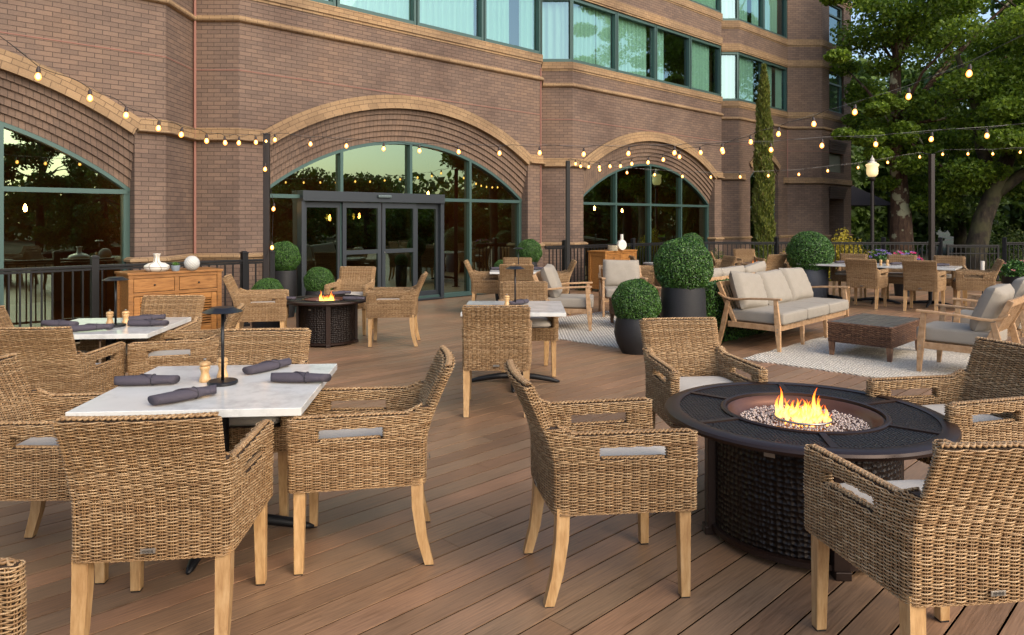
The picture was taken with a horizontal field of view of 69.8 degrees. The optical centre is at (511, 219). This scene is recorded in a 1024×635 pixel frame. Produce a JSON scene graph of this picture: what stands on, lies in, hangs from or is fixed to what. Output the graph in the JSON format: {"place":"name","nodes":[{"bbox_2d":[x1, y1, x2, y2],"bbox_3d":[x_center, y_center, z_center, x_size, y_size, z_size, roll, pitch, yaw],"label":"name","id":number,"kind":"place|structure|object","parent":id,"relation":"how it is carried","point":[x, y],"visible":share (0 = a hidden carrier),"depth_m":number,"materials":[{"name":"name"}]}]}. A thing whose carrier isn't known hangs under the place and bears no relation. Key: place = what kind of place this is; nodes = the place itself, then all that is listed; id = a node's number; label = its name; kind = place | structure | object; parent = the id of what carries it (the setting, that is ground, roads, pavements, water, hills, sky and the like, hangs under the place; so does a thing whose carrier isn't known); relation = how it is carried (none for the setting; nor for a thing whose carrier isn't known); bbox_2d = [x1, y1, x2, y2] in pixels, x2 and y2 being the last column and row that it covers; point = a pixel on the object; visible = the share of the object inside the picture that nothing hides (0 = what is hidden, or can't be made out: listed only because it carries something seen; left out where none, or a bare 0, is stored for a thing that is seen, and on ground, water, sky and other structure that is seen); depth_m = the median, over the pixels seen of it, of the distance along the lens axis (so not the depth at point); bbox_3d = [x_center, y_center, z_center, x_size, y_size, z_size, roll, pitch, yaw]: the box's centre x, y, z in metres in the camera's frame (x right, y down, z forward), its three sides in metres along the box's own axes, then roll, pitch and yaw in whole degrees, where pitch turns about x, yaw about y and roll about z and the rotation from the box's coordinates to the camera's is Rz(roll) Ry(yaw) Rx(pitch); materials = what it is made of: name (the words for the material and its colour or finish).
{"place":"outdoors","nodes":[
{"label":"outdoors","id":0,"kind":"place"},
{"bbox_2d":[0,281,1023,634],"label":"deck","id":1,"kind":"structure","parent":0,"point":[486,439],"depth_m":3.38,"materials":[{"name":"brown wood"}]},
{"bbox_2d":[0,557,27,634],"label":"rattan armchair","id":2,"kind":"object","parent":1,"relation":"on","point":[13,602],"visible":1,"depth_m":1.83,"materials":[{"name":"brown wicker"}]},
{"bbox_2d":[0,305,99,362],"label":"rattan armchair","id":3,"kind":"object","parent":1,"relation":"on","point":[86,345],"visible":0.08,"depth_m":5.75,"materials":[{"name":"wicker"}]},
{"bbox_2d":[0,353,108,584],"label":"rattan armchair","id":4,"kind":"object","parent":1,"relation":"on","point":[31,468],"visible":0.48,"depth_m":3.14,"materials":[{"name":"brown wicker"}]},
{"bbox_2d":[0,326,125,393],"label":"rattan armchair","id":5,"kind":"object","parent":1,"relation":"on","point":[51,359],"visible":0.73,"depth_m":4.64,"materials":[{"name":"brown wicker"}]},
{"bbox_2d":[49,317,190,360],"bbox_3d":[-3.170,1.208,5.800,0.920,0.738,0.920,0,0,-5],"label":"dining table","id":6,"kind":"object","parent":1,"relation":"on","point":[110,336],"visible":0.26,"depth_m":5.58,"materials":[{"name":"white stone"}]},
{"bbox_2d":[0,250,275,341],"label":"railing","id":7,"kind":"object","parent":1,"relation":"on","point":[94,267],"visible":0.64,"depth_m":9.57,"materials":[{"name":"black metal"}]},
{"bbox_2d":[100,295,205,371],"bbox_3d":[-2.975,1.127,6.173,0.605,0.908,0.754,0,0,-4],"label":"rattan armchair","id":8,"kind":"object","parent":1,"relation":"on","point":[191,306],"visible":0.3,"depth_m":6.44,"materials":[{"name":"beige wicker"}]},
{"bbox_2d":[51,411,273,634],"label":"rattan armchair","id":9,"kind":"object","parent":1,"relation":"on","point":[143,488],"visible":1,"depth_m":2.55,"materials":[{"name":"brown wicker"}]},
{"bbox_2d":[114,267,222,339],"bbox_3d":[-4.499,1.133,9.659,1.200,0.930,0.513,0,0,-45],"label":"sideboard","id":10,"kind":"object","parent":1,"relation":"on","point":[138,285],"visible":0.53,"depth_m":9.47,"materials":[{"name":"brown wood"}]},
{"bbox_2d":[127,303,245,374],"bbox_3d":[-2.429,1.124,5.566,0.754,0.908,0.605,0,0,-13],"label":"rattan armchair","id":11,"kind":"object","parent":1,"relation":"on","point":[153,352],"visible":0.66,"depth_m":5.32,"materials":[{"name":"brown wicker"}]},
{"bbox_2d":[65,364,336,574],"bbox_3d":[-1.460,1.197,3.680,0.994,0.738,0.994,0,0,-4],"label":"dining table","id":12,"kind":"object","parent":1,"relation":"on","point":[257,395],"visible":0.43,"depth_m":3.45,"materials":[{"name":"white stone"}]},
{"bbox_2d":[114,374,179,385],"bbox_3d":[-1.828,0.799,3.660,0.314,0.056,0.083,0,0,-6],"label":"rolled napkin","id":13,"kind":"object","parent":12,"relation":"on","point":[141,379],"visible":1,"depth_m":3.63,"materials":[{"name":"grey fabric"}]},
{"bbox_2d":[147,385,216,404],"bbox_3d":[-1.489,0.798,3.352,0.083,0.056,0.314,0,0,42],"label":"rolled napkin","id":14,"kind":"object","parent":12,"relation":"on","point":[182,394],"visible":1,"depth_m":3.31,"materials":[{"name":"grey fabric"}]},
{"bbox_2d":[202,306,242,386],"bbox_3d":[-1.455,0.634,3.690,0.193,0.387,0.193,0,0,0],"label":"mushroom lamp","id":15,"kind":"object","parent":12,"relation":"on","point":[222,381],"visible":0.99,"depth_m":3.67,"materials":[{"name":"black metal"}]},
{"bbox_2d":[242,358,291,374],"bbox_3d":[-1.329,0.801,4.022,0.083,0.056,0.314,0,0,30],"label":"rolled napkin","id":16,"kind":"object","parent":12,"relation":"on","point":[265,366],"visible":1,"depth_m":3.97,"materials":[{"name":"grey fabric"}]},
{"bbox_2d":[270,371,331,382],"bbox_3d":[-1.078,0.799,3.720,0.314,0.056,0.083,0,0,4],"label":"rolled napkin","id":17,"kind":"object","parent":12,"relation":"on","point":[295,377],"visible":1,"depth_m":3.69,"materials":[{"name":"grey fabric"}]},
{"bbox_2d":[222,274,288,330],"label":"rattan armchair","id":18,"kind":"object","parent":1,"relation":"on","point":[261,305],"visible":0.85,"depth_m":8.80,"materials":[{"name":"brown wicker"}]},
{"bbox_2d":[212,328,311,516],"bbox_3d":[-1.466,1.116,4.122,0.605,0.908,0.754,0,0,-5],"label":"rattan armchair","id":19,"kind":"object","parent":1,"relation":"on","point":[248,346],"visible":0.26,"depth_m":4.38,"materials":[{"name":"beige wicker"}]},
{"bbox_2d":[251,278,282,327],"bbox_3d":[-3.280,1.191,9.850,0.436,0.816,0.436,0,0,-2],"label":"boxwood planter","id":20,"kind":"object","parent":1,"relation":"on","point":[267,283],"visible":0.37,"depth_m":9.72,"materials":[{"name":"green plant"}]},
{"bbox_2d":[263,133,270,277],"bbox_3d":[-3.550,0.182,10.620,0.160,2.842,0.160,0,0,-10],"label":"light post","id":21,"kind":"object","parent":1,"relation":"on","point":[266,222],"visible":0.73,"depth_m":10.58,"materials":[{"name":"brown metal"}]},
{"bbox_2d":[0,36,266,144],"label":"string lights","id":22,"kind":"object","parent":21,"relation":"hanging from","point":[37,76],"visible":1,"depth_m":7.33,"materials":[{"name":"yellow"}]},
{"bbox_2d":[268,123,1023,156],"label":"string lights","id":23,"kind":"object","parent":21,"relation":"hanging from","point":[931,139],"visible":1,"depth_m":9.58,"materials":[{"name":"yellow"}]},
{"bbox_2d":[270,241,300,317],"bbox_3d":[-3.751,0.983,12.100,0.534,1.255,0.534,0,0,29],"label":"boxwood planter","id":24,"kind":"object","parent":1,"relation":"on","point":[287,258],"visible":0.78,"depth_m":11.95,"materials":[{"name":"green plant"}]},
{"bbox_2d":[303,267,334,295],"bbox_3d":[-3.180,1.195,12.100,0.506,0.831,0.505,0,0,-40],"label":"boxwood planter","id":25,"kind":"object","parent":1,"relation":"on","point":[317,279],"visible":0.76,"depth_m":11.93,"materials":[{"name":"green plant"}]},
{"bbox_2d":[287,293,365,347],"bbox_3d":[-2.380,1.256,9.450,1.085,0.683,1.085,0,0,-18],"label":"fire pit","id":26,"kind":"object","parent":1,"relation":"on","point":[328,320],"visible":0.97,"depth_m":9.15,"materials":[{"name":"brown metal"}]},
{"bbox_2d":[324,266,375,334],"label":"rattan armchair","id":27,"kind":"object","parent":1,"relation":"on","point":[357,280],"visible":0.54,"depth_m":10.66,"materials":[{"name":"wicker"}]},
{"bbox_2d":[286,345,454,575],"bbox_3d":[-0.653,1.114,3.540,0.754,0.908,0.605,0,0,-8],"label":"rattan armchair","id":28,"kind":"object","parent":1,"relation":"on","point":[329,448],"visible":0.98,"depth_m":3.28,"materials":[{"name":"brown wicker"}]},
{"bbox_2d":[366,271,427,347],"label":"rattan armchair","id":29,"kind":"object","parent":1,"relation":"on","point":[391,302],"visible":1,"depth_m":9.14,"materials":[{"name":"beige wicker"}]},
{"bbox_2d":[463,260,498,300],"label":"rattan armchair","id":30,"kind":"object","parent":1,"relation":"on","point":[486,282],"visible":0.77,"depth_m":12.28,"materials":[{"name":"wicker"}]},
{"bbox_2d":[461,305,531,417],"bbox_3d":[-0.125,1.127,6.097,0.605,0.908,0.754,0,0,0],"label":"rattan armchair","id":31,"kind":"object","parent":1,"relation":"on","point":[494,338],"visible":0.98,"depth_m":5.85,"materials":[{"name":"beige wicker"}]},
{"bbox_2d":[461,301,565,392],"bbox_3d":[0.020,1.214,7.120,0.957,0.738,0.957,0,0,1],"label":"dining table","id":32,"kind":"object","parent":1,"relation":"on","point":[547,308],"visible":0.52,"depth_m":7.10,"materials":[{"name":"stone"}]},
{"bbox_2d":[498,264,533,297],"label":"rattan armchair","id":33,"kind":"object","parent":1,"relation":"on","point":[525,274],"visible":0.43,"depth_m":11.48,"materials":[{"name":"wicker"}]},
{"bbox_2d":[498,281,558,376],"bbox_3d":[0.145,1.134,7.693,0.605,0.908,0.754,0,0,-4],"label":"rattan armchair","id":34,"kind":"object","parent":1,"relation":"on","point":[545,329],"visible":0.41,"depth_m":7.90,"materials":[{"name":"brown wicker"}]},
{"bbox_2d":[516,239,542,266],"bbox_3d":[0.340,1.000,14.300,0.512,1.244,0.512,0,0,14],"label":"boxwood planter","id":35,"kind":"object","parent":1,"relation":"on","point":[532,248],"visible":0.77,"depth_m":14.14,"materials":[{"name":"green plant"}]},
{"bbox_2d":[566,161,570,293],"bbox_3d":[1.160,0.205,15.250,0.160,2.842,0.160,0,0,-10],"label":"light post","id":36,"kind":"object","parent":1,"relation":"on","point":[568,165],"visible":0.69,"depth_m":15.21,"materials":[{"name":"black metal"}]},
{"bbox_2d":[568,34,1023,168],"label":"string lights","id":37,"kind":"object","parent":36,"relation":"hanging from","point":[908,94],"visible":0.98,"depth_m":8.46,"materials":[{"name":"yellow"}]},
{"bbox_2d":[503,359,697,607],"bbox_3d":[0.353,1.112,3.249,0.754,0.908,0.605,0,0,-9],"label":"rattan armchair","id":38,"kind":"object","parent":1,"relation":"on","point":[634,462],"visible":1,"depth_m":3.00,"materials":[{"name":"beige wicker"}]},
{"bbox_2d":[545,238,666,288],"bbox_3d":[2.757,1.051,17.723,5.672,1.194,0.127,0,0,-44],"label":"railing","id":39,"kind":"object","parent":1,"relation":"on","point":[632,244],"visible":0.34,"depth_m":16.63,"materials":[{"name":"black metal"}]},
{"bbox_2d":[558,311,659,347],"bbox_3d":[1.909,1.599,10.996,2.974,0.034,3.574,0,0,45],"label":"rug","id":40,"kind":"object","parent":1,"relation":"on","point":[573,328],"visible":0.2,"depth_m":10.59,"materials":[{"name":"beige fabric"}]},
{"bbox_2d":[533,264,593,330],"bbox_3d":[0.768,1.137,10.854,0.873,0.919,0.760,0,0,7],"label":"lounge chair","id":41,"kind":"object","parent":40,"relation":"on","point":[575,303],"visible":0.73,"depth_m":10.57,"materials":[{"name":"beige fabric"}]},
{"bbox_2d":[598,259,648,316],"bbox_3d":[1.861,1.149,12.382,0.760,0.911,0.873,0,0,2],"label":"lounge chair","id":42,"kind":"object","parent":40,"relation":"on","point":[616,273],"visible":0.56,"depth_m":12.47,"materials":[{"name":"fabric"}]},
{"bbox_2d":[654,261,765,315],"bbox_3d":[3.043,1.124,10.958,0.873,0.947,2.280,0,0,44],"label":"sofa","id":43,"kind":"object","parent":40,"relation":"on","point":[722,273],"visible":0.06,"depth_m":10.81,"materials":[{"name":"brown wood"}]},
{"bbox_2d":[587,249,637,290],"bbox_3d":[2.331,1.175,16.949,0.513,0.920,1.250,0,0,44],"label":"sideboard","id":44,"kind":"object","parent":1,"relation":"on","point":[595,258],"visible":0.36,"depth_m":16.61,"materials":[{"name":"brown wood"}]},
{"bbox_2d":[611,278,661,354],"bbox_3d":[1.489,1.150,8.780,0.600,0.887,0.599,0,0,27],"label":"boxwood planter","id":45,"kind":"object","parent":1,"relation":"on","point":[634,303],"visible":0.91,"depth_m":8.58,"materials":[{"name":"green plant"}]},
{"bbox_2d":[653,237,713,317],"bbox_3d":[2.079,0.904,8.920,0.730,1.382,0.730,0,0,16],"label":"boxwood planter","id":46,"kind":"object","parent":1,"relation":"on","point":[683,268],"visible":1,"depth_m":8.69,"materials":[{"name":"green plant"}]},
{"bbox_2d":[639,317,767,428],"bbox_3d":[1.166,1.119,4.632,0.605,0.908,0.754,0,0,-7],"label":"rattan armchair","id":47,"kind":"object","parent":1,"relation":"on","point":[681,353],"visible":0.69,"depth_m":4.83,"materials":[{"name":"brown wicker"}]},
{"bbox_2d":[705,278,768,341],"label":"hedge block","id":48,"kind":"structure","parent":1,"relation":"on","point":[715,304],"depth_m":9.49,"materials":[{"name":"green plant"}]},
{"bbox_2d":[785,231,834,297],"bbox_3d":[6.051,0.927,14.900,0.938,1.394,0.937,0,0,-10],"label":"boxwood planter","id":49,"kind":"object","parent":1,"relation":"on","point":[808,249],"visible":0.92,"depth_m":14.59,"materials":[{"name":"green plant"}]},
{"bbox_2d":[664,381,961,581],"bbox_3d":[1.453,1.205,3.665,1.356,0.727,1.356,0,0,0],"label":"fire pit","id":50,"kind":"object","parent":1,"relation":"on","point":[758,436],"visible":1,"depth_m":3.41,"materials":[{"name":"brown metal"}]},
{"bbox_2d":[704,237,942,278],"bbox_3d":[7.994,1.058,19.266,6.494,1.178,0.206,0,0,3],"label":"railing","id":51,"kind":"object","parent":1,"relation":"on","point":[776,243],"visible":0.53,"depth_m":19.20,"materials":[{"name":"black metal"}]},
{"bbox_2d":[831,253,867,298],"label":"rattan armchair","id":52,"kind":"object","parent":1,"relation":"on","point":[838,274],"visible":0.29,"depth_m":15.02,"materials":[{"name":"wicker"}]},
{"bbox_2d":[743,336,970,377],"bbox_3d":[4.738,1.587,8.450,2.874,0.033,3.174,0,0,45],"label":"rug","id":53,"kind":"object","parent":1,"relation":"on","point":[861,360],"visible":0.43,"depth_m":8.27,"materials":[{"name":"beige fabric"}]},
{"bbox_2d":[716,267,849,351],"bbox_3d":[3.677,1.120,9.822,0.873,0.943,2.280,0,0,44],"label":"sofa","id":54,"kind":"object","parent":53,"relation":"on","point":[778,300],"visible":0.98,"depth_m":9.33,"materials":[{"name":"beige fabric"}]},
{"bbox_2d":[827,313,919,361],"bbox_3d":[4.310,1.386,8.700,1.078,0.391,0.718,0,0,-45],"label":"coffee table","id":55,"kind":"object","parent":53,"relation":"on","point":[888,333],"visible":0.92,"depth_m":8.39,"materials":[{"name":"brown wicker"}]},
{"bbox_2d":[916,284,1023,371],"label":"lounge chair","id":56,"kind":"object","parent":53,"relation":"on","point":[998,309],"visible":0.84,"depth_m":7.38,"materials":[{"name":"beige fabric"}]},
{"bbox_2d":[952,277,1023,337],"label":"lounge chair","id":57,"kind":"object","parent":53,"relation":"on","point":[1017,284],"visible":0.37,"depth_m":8.48,"materials":[{"name":"brown wood"}]},
{"bbox_2d":[844,258,887,309],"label":"rattan armchair","id":58,"kind":"object","parent":1,"relation":"on","point":[864,273],"visible":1,"depth_m":13.25,"materials":[{"name":"wicker"}]},
{"bbox_2d":[880,254,916,301],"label":"rattan armchair","id":59,"kind":"object","parent":1,"relation":"on","point":[895,276],"visible":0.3,"depth_m":14.63,"materials":[{"name":"wicker"}]},
{"bbox_2d":[803,439,1023,634],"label":"rattan armchair","id":60,"kind":"object","parent":1,"relation":"on","point":[944,536],"visible":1,"depth_m":2.27,"materials":[{"name":"brown wicker"}]},
{"bbox_2d":[902,260,946,311],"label":"rattan armchair","id":61,"kind":"object","parent":1,"relation":"on","point":[921,275],"visible":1,"depth_m":12.70,"materials":[{"name":"brown wicker"}]},
{"bbox_2d":[928,154,934,261],"bbox_3d":[9.720,0.064,17.000,0.160,3.142,0.160,0,0,-10],"label":"light post","id":62,"kind":"object","parent":1,"relation":"on","point":[931,205],"visible":0.69,"depth_m":16.96,"materials":[{"name":"brown metal"}]},
{"bbox_2d":[865,336,1023,464],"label":"rattan armchair","id":63,"kind":"object","parent":1,"relation":"on","point":[980,398],"visible":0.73,"depth_m":3.91,"materials":[{"name":"brown wicker"}]},
{"bbox_2d":[933,255,968,306],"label":"rattan armchair","id":64,"kind":"object","parent":1,"relation":"on","point":[956,261],"visible":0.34,"depth_m":14.18,"materials":[{"name":"brown wicker"}]},
{"bbox_2d":[951,259,1003,304],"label":"rattan armchair","id":65,"kind":"object","parent":1,"relation":"on","point":[983,280],"visible":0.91,"depth_m":12.81,"materials":[{"name":"wicker"}]},
{"bbox_2d":[998,260,1023,283],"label":"flower planter","id":66,"kind":"object","parent":1,"relation":"on","point":[1010,272],"visible":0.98,"depth_m":14.51,"materials":[{"name":"green plant"}]},
{"bbox_2d":[1001,237,1023,282],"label":"railing","id":67,"kind":"object","parent":1,"relation":"on","point":[1005,243],"visible":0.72,"depth_m":18.98,"materials":[{"name":"black metal"}]},
{"bbox_2d":[946,245,999,279],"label":"railing","id":68,"kind":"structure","parent":67,"relation":"attached to","point":[979,247],"depth_m":19.03,"materials":[{"name":"black metal"}]},
{"bbox_2d":[28,289,1018,634],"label":"deck underlay","id":69,"kind":"object","parent":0,"point":[604,585],"depth_m":3.23,"materials":[{"name":"black"}]},
{"bbox_2d":[851,0,1004,107],"label":"sky","id":70,"kind":"structure","parent":0,"point":[987,16],"materials":[{"name":"white"}]},
{"bbox_2d":[854,230,1023,268],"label":"ground","id":71,"kind":"structure","parent":0,"point":[949,240],"depth_m":51.08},
{"bbox_2d":[0,0,853,326],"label":"brick building","id":72,"kind":"structure","parent":71,"relation":"on","point":[82,178],"depth_m":14.20,"materials":[{"name":"brown brick"}]},
{"bbox_2d":[0,121,129,326],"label":"arched window","id":73,"kind":"structure","parent":72,"relation":"in","point":[58,207],"depth_m":10.08,"materials":[{"name":"teal metal"}]},
{"bbox_2d":[342,202,380,286],"bbox_3d":[-2.794,0.645,13.654,0.625,1.930,0.625,0,0,0],"label":"door leaf","id":74,"kind":"structure","parent":72,"relation":"in","point":[361,221],"depth_m":13.67,"materials":[{"name":"grey metal"}]},
{"bbox_2d":[336,0,415,24],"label":"window","id":75,"kind":"structure","parent":72,"relation":"in","point":[398,10],"depth_m":14.07,"materials":[{"name":"glass"}]},
{"bbox_2d":[270,141,521,311],"bbox_3d":[-2.023,0.041,14.524,6.319,3.142,0.160,0,0,-45],"label":"arched window","id":76,"kind":"structure","parent":72,"relation":"in","point":[483,215],"depth_m":15.12,"materials":[{"name":"clear glass"}]},
{"bbox_2d":[381,202,415,286],"bbox_3d":[-2.195,0.645,14.253,0.607,1.930,0.607,0,0,0],"label":"door leaf","id":77,"kind":"structure","parent":72,"relation":"in","point":[398,220],"depth_m":14.25,"materials":[{"name":"grey metal"}]},
{"bbox_2d":[416,0,483,40],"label":"window","id":78,"kind":"structure","parent":72,"relation":"in","point":[456,17],"depth_m":15.26,"materials":[{"name":"glass"}]},
{"bbox_2d":[484,0,540,53],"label":"window","id":79,"kind":"structure","parent":72,"relation":"in","point":[496,12],"depth_m":16.40,"materials":[{"name":"glass"}]},
{"bbox_2d":[541,0,571,61],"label":"window","id":80,"kind":"structure","parent":72,"relation":"in","point":[553,12],"depth_m":17.88,"materials":[{"name":"glass"}]},
{"bbox_2d":[566,0,616,71],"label":"window","id":81,"kind":"structure","parent":72,"relation":"in","point":[583,13],"depth_m":18.46,"materials":[{"name":"glass"}]},
{"bbox_2d":[617,12,655,80],"bbox_3d":[3.264,-4.577,19.669,0.220,1.556,1.748,0,0,45],"label":"window","id":82,"kind":"structure","parent":72,"relation":"in","point":[631,32],"depth_m":19.73,"materials":[{"name":"green glass"}]},
{"bbox_2d":[583,164,708,281],"bbox_3d":[3.811,0.056,20.358,0.160,3.171,6.319,0,0,45],"label":"arched window","id":83,"kind":"structure","parent":72,"relation":"in","point":[640,205],"depth_m":20.23,"materials":[{"name":"glass"}]},
{"bbox_2d":[656,25,689,88],"bbox_3d":[4.520,-4.577,20.925,0.220,1.556,1.748,0,0,45],"label":"window","id":84,"kind":"structure","parent":72,"relation":"in","point":[660,30],"depth_m":20.73,"materials":[{"name":"glass"}]},
{"bbox_2d":[690,36,720,95],"bbox_3d":[5.776,-4.577,22.181,0.220,1.556,1.748,0,0,45],"label":"window","id":85,"kind":"structure","parent":72,"relation":"in","point":[699,49],"depth_m":22.20,"materials":[{"name":"glass"}]},
{"bbox_2d":[713,52,738,100],"bbox_3d":[6.872,-4.577,23.621,0.780,1.556,0.220,0,0,0],"label":"window","id":86,"kind":"structure","parent":72,"relation":"in","point":[727,58],"depth_m":23.68,"materials":[{"name":"glass"}]},
{"bbox_2d":[733,0,763,29],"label":"window","id":87,"kind":"structure","parent":72,"relation":"in","point":[742,3],"depth_m":24.50,"materials":[{"name":"glass"}]},
{"bbox_2d":[735,52,763,104],"bbox_3d":[7.795,-4.577,24.203,1.752,1.556,0.220,0,0,-45],"label":"window","id":88,"kind":"structure","parent":72,"relation":"in","point":[745,61],"depth_m":24.19,"materials":[{"name":"glass"}]},
{"bbox_2d":[759,61,786,111],"bbox_3d":[9.040,-4.577,25.444,1.738,1.556,0.220,0,0,-45],"label":"window","id":89,"kind":"structure","parent":72,"relation":"in","point":[778,69],"depth_m":25.85,"materials":[{"name":"glass"}]},
{"bbox_2d":[764,0,786,38],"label":"window","id":90,"kind":"structure","parent":72,"relation":"in","point":[770,6],"depth_m":25.54,"materials":[{"name":"glass"}]},
{"bbox_2d":[750,63,776,258],"bbox_3d":[7.736,-1.423,22.602,0.789,6.786,0.781,0,0,0],"label":"cypress tree","id":91,"kind":"object","parent":71,"relation":"on","point":[762,209],"visible":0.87,"depth_m":22.42,"materials":[{"name":"green plant"}]},
{"bbox_2d":[782,97,867,212],"bbox_3d":[13.244,-2.422,37.034,8.713,8.913,6.988,0,0,0],"label":"woodland tree","id":92,"kind":"object","parent":71,"relation":"on","point":[861,175],"visible":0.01,"depth_m":34.68,"materials":[{"name":"green plant"}]},
{"bbox_2d":[829,227,863,280],"bbox_3d":[9.774,1.112,21.618,1.365,1.756,1.100,0,0,0],"label":"golden shrub","id":93,"kind":"object","parent":71,"relation":"on","point":[844,235],"visible":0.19,"depth_m":21.49,"materials":[{"name":"yellow plant"}]},
{"bbox_2d":[851,186,890,249],"bbox_3d":[14.600,0.110,33.000,3.800,3.720,3.000,0,0,0],"label":"canopy","id":94,"kind":"object","parent":71,"relation":"on","point":[860,197],"visible":0.2,"depth_m":31.77,"materials":[{"name":"black"}]},
{"bbox_2d":[865,155,878,250],"bbox_3d":[10.800,0.020,22.000,0.380,3.900,0.380,0,0,0],"label":"street lamp","id":95,"kind":"object","parent":71,"relation":"on","point":[872,169],"visible":0.79,"depth_m":21.95,"materials":[{"name":"brown metal"}]},
{"bbox_2d":[851,55,918,247],"bbox_3d":[17.275,-3.562,40.039,9.151,11.076,7.137,0,0,0],"label":"woodland tree","id":96,"kind":"object","parent":71,"relation":"on","point":[861,215],"visible":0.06,"depth_m":39.07,"materials":[{"name":"green plant"}]},
{"bbox_2d":[853,126,944,253],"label":"woodland tree","id":97,"kind":"object","parent":71,"relation":"on","point":[918,220],"visible":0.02,"depth_m":41.71,"materials":[{"name":"green plant"}]},
{"bbox_2d":[878,61,939,246],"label":"woodland tree","id":98,"kind":"object","parent":71,"relation":"on","point":[909,76],"visible":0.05,"depth_m":51.94,"materials":[{"name":"green plant"}]},
{"bbox_2d":[819,0,1023,253],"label":"leafy tree","id":99,"kind":"object","parent":71,"relation":"on","point":[963,173],"visible":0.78,"depth_m":22.95,"materials":[{"name":"green plant"}]},
{"bbox_2d":[875,0,1023,275],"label":"leafy tree","id":100,"kind":"object","parent":71,"relation":"on","point":[980,229],"visible":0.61,"depth_m":21.98,"materials":[{"name":"green plant"}]},
{"bbox_2d":[886,99,1022,256],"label":"lawn tree","id":101,"kind":"object","parent":71,"relation":"on","point":[958,223],"visible":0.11,"depth_m":29.16,"materials":[{"name":"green plant"}]},
{"bbox_2d":[919,49,1023,254],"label":"woodland tree","id":102,"kind":"object","parent":71,"relation":"on","point":[926,81],"visible":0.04,"depth_m":40.44,"materials":[{"name":"green plant"}]},
{"bbox_2d":[961,224,1023,268],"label":"green shrub","id":103,"kind":"object","parent":71,"relation":"on","point":[1009,239],"visible":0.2,"depth_m":25.27,"materials":[{"name":"green plant"}]},
{"bbox_2d":[974,0,1023,239],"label":"woodland tree","id":104,"kind":"object","parent":71,"relation":"on","point":[1013,209],"visible":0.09,"depth_m":36.40,"materials":[{"name":"green plant"}]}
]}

